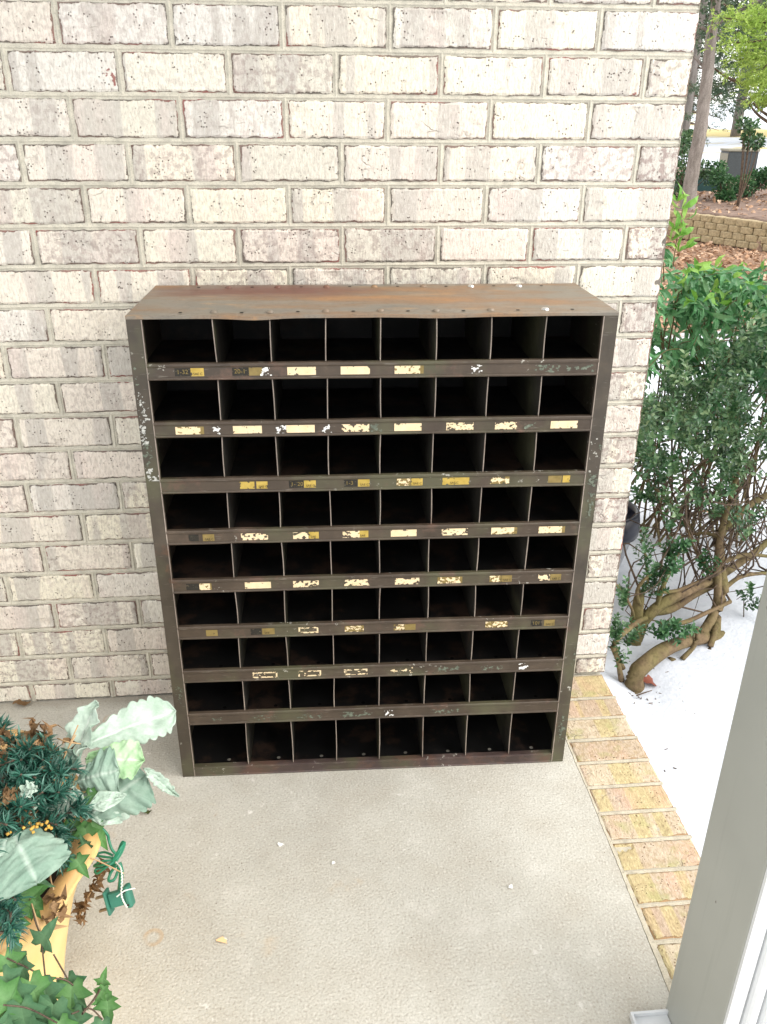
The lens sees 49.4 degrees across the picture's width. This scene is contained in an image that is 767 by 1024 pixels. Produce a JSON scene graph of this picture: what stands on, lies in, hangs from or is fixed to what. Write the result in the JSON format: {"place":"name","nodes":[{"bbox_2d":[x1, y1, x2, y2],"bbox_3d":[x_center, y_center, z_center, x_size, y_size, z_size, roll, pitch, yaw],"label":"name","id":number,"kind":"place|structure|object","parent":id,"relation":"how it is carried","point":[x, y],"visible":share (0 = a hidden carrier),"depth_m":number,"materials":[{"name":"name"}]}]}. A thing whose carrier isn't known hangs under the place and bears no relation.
{"place":"outdoors","nodes":[
{"label":"outdoors","id":0,"kind":"place"},
{"bbox_2d":[216,936,226,942],"bbox_3d":[-0.294,0.780,1.521,0.022,0.004,0.010,5,26,10],"label":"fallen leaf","id":1,"kind":"object","parent":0,"point":[222,939],"visible":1,"depth_m":1.52,"materials":[{"name":"yellow plant"}]},
{"bbox_2d":[0,694,668,1023],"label":"porch floor","id":2,"kind":"structure","parent":0,"point":[408,906],"depth_m":1.60,"materials":[{"name":"concrete"}]},
{"bbox_2d":[12,699,30,705],"bbox_3d":[-0.923,0.487,2.124,0.045,0.010,0.029,-2,15,-17],"label":"fallen leaf","id":3,"kind":"object","parent":2,"relation":"on","point":[20,702],"visible":1,"depth_m":2.13,"materials":[{"name":"brown plant"}]},
{"bbox_2d":[0,729,100,1000],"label":"ceramic planter","id":4,"kind":"object","parent":2,"relation":"on","point":[58,937],"visible":0.21,"depth_m":1.24,"materials":[{"name":"ceramic"}]},
{"bbox_2d":[0,712,94,953],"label":"spruce garland","id":5,"kind":"object","parent":4,"relation":"in","point":[19,768],"visible":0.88,"depth_m":1.20,"materials":[{"name":"green plant"}]},
{"bbox_2d":[0,787,121,1023],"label":"ivy plant","id":6,"kind":"object","parent":4,"relation":"in","point":[25,1000],"visible":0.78,"depth_m":1.08,"materials":[{"name":"green plant"}]},
{"bbox_2d":[0,716,123,933],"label":"dried foliage","id":7,"kind":"object","parent":4,"relation":"in","point":[79,909],"visible":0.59,"depth_m":1.26,"materials":[{"name":"plant"}]},
{"bbox_2d":[0,696,178,900],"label":"dusty miller spray","id":8,"kind":"object","parent":4,"relation":"in","point":[116,777],"visible":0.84,"depth_m":1.29,"materials":[{"name":"plant"}]},
{"bbox_2d":[93,828,134,915],"bbox_3d":[-0.409,0.550,1.256,0.058,0.095,0.115,-11,27,-22],"label":"light string plug","id":9,"kind":"object","parent":4,"relation":"hanging from","point":[120,896],"visible":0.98,"depth_m":1.25,"materials":[{"name":"green plastic"}]},
{"bbox_2d":[125,283,618,776],"bbox_3d":[-0.025,0.057,1.834,0.880,1.051,0.297,-1,25,-3],"label":"metal bin shelf","id":10,"kind":"object","parent":2,"relation":"on","point":[371,508],"visible":1,"depth_m":1.77,"materials":[{"name":"metal"}]},
{"bbox_2d":[629,573,766,1023],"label":"porch post","id":11,"kind":"object","parent":2,"relation":"on","point":[720,975],"visible":1,"depth_m":1.16,"materials":[{"name":"white paint"}]},
{"bbox_2d":[0,0,700,702],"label":"brick wall","id":12,"kind":"structure","parent":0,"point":[146,146],"depth_m":1.69,"materials":[{"name":"beige brick"}]},
{"bbox_2d":[600,103,766,856],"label":"snowy ground","id":13,"kind":"structure","parent":0,"point":[688,723],"depth_m":2.41,"materials":[{"name":"white snow"}]},
{"bbox_2d":[619,501,639,566],"bbox_3d":[0.761,0.100,2.957,0.272,0.262,0.272,-2,25,-5],"label":"plant tub","id":14,"kind":"object","parent":13,"relation":"on","point":[631,530],"visible":0.17,"depth_m":2.85,"materials":[{"name":"grey metal"}]},
{"bbox_2d":[566,674,700,991],"bbox_3d":[0.628,1.081,1.042,0.192,0.121,2.759,-2,25,-5],"label":"brick edging","id":15,"kind":"object","parent":13,"relation":"on","point":[655,851],"visible":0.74,"depth_m":1.80,"materials":[{"name":"beige brick"}]},
{"bbox_2d":[643,674,656,685],"bbox_3d":[0.767,0.481,2.360,0.075,0.011,0.048,6,29,-15],"label":"fallen leaf","id":16,"kind":"object","parent":13,"relation":"on","point":[647,679],"visible":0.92,"depth_m":2.36,"materials":[{"name":"plant"}]},
{"bbox_2d":[628,661,679,771],"bbox_3d":[0.776,0.556,2.208,0.385,0.031,0.479,7,26,14],"label":"snow debris","id":17,"kind":"object","parent":13,"relation":"on","point":[651,703],"visible":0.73,"depth_m":2.28,"materials":[{"name":"brown plant"}]},
{"bbox_2d":[607,284,766,693],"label":"boxwood bush","id":18,"kind":"object","parent":13,"relation":"on","point":[694,420],"visible":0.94,"depth_m":2.44,"materials":[{"name":"green plant"}]},
{"bbox_2d":[673,129,713,199],"bbox_3d":[5.634,-6.376,15.363,1.064,1.282,0.621,-8,27,-18],"label":"garden shrub","id":19,"kind":"object","parent":13,"relation":"on","point":[684,150],"visible":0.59,"depth_m":15.25,"materials":[{"name":"green plant"}]},
{"bbox_2d":[634,183,766,546],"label":"lance leaved shrub","id":20,"kind":"object","parent":13,"relation":"on","point":[697,304],"visible":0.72,"depth_m":2.49,"materials":[{"name":"green plant"}]},
{"bbox_2d":[681,0,732,147],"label":"dark conifer","id":21,"kind":"object","parent":13,"relation":"on","point":[690,109],"visible":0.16,"depth_m":23.53,"materials":[{"name":"plant"}]},
{"bbox_2d":[659,188,766,339],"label":"leaf litter","id":22,"kind":"object","parent":13,"relation":"on","point":[683,259],"visible":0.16,"depth_m":12.29,"materials":[{"name":"brown plant"}]},
{"bbox_2d":[667,210,766,250],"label":"retaining wall","id":23,"kind":"structure","parent":13,"relation":"on","point":[741,233],"depth_m":13.35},
{"bbox_2d":[680,0,766,209],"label":"leaning tree","id":24,"kind":"object","parent":13,"relation":"on","point":[690,182],"visible":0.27,"depth_m":13.70,"materials":[{"name":"grey plant"}]},
{"bbox_2d":[707,159,742,201],"bbox_3d":[6.166,-5.916,15.083,0.743,0.869,0.647,-2,25,-5],"label":"garden shrub","id":25,"kind":"object","parent":13,"relation":"on","point":[725,193],"visible":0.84,"depth_m":14.99,"materials":[{"name":"green plant"}]},
{"bbox_2d":[694,0,766,136],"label":"dark conifer","id":26,"kind":"object","parent":13,"relation":"on","point":[717,87],"visible":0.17,"depth_m":29.01,"materials":[{"name":"plant"}]},
{"bbox_2d":[700,0,766,122],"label":"bright conifer","id":27,"kind":"object","parent":13,"relation":"on","point":[758,23],"visible":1,"depth_m":9.05,"materials":[{"name":"green plant"}]},
{"bbox_2d":[710,0,766,119],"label":"dark conifer","id":28,"kind":"object","parent":13,"relation":"on","point":[725,106],"visible":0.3,"depth_m":26.10,"materials":[{"name":"green plant"}]},
{"bbox_2d":[719,148,760,177],"bbox_3d":[7.623,-7.399,17.974,0.660,0.810,0.590,2,25,3],"label":"utility box","id":29,"kind":"object","parent":13,"relation":"on","point":[732,157],"visible":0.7,"depth_m":17.67,"materials":[{"name":"grey metal"}]},
{"bbox_2d":[719,153,727,171],"bbox_3d":[7.307,-7.413,17.989,0.010,0.620,0.530,2,25,3],"label":"side door","id":30,"kind":"structure","parent":29,"relation":"in","point":[723,156],"depth_m":17.89,"materials":[{"name":"beige metal"}]},
{"bbox_2d":[733,116,766,206],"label":"garden shrub","id":31,"kind":"object","parent":13,"relation":"on","point":[749,139],"visible":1,"depth_m":14.00,"materials":[{"name":"green plant"}]},
{"bbox_2d":[734,165,766,197],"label":"garden shrub","id":32,"kind":"object","parent":13,"relation":"on","point":[760,176],"visible":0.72,"depth_m":15.21,"materials":[{"name":"green plant"}]},
{"bbox_2d":[674,172,723,190],"bbox_3d":[6.258,-6.577,16.496,0.883,0.383,0.417,-2,25,-5],"label":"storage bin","id":33,"kind":"object","parent":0,"point":[701,187],"visible":0.03,"depth_m":16.38,"materials":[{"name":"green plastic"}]},
{"bbox_2d":[694,0,766,102],"label":"sky","id":34,"kind":"structure","parent":0,"point":[737,89],"materials":[{"name":"white"}]}
]}

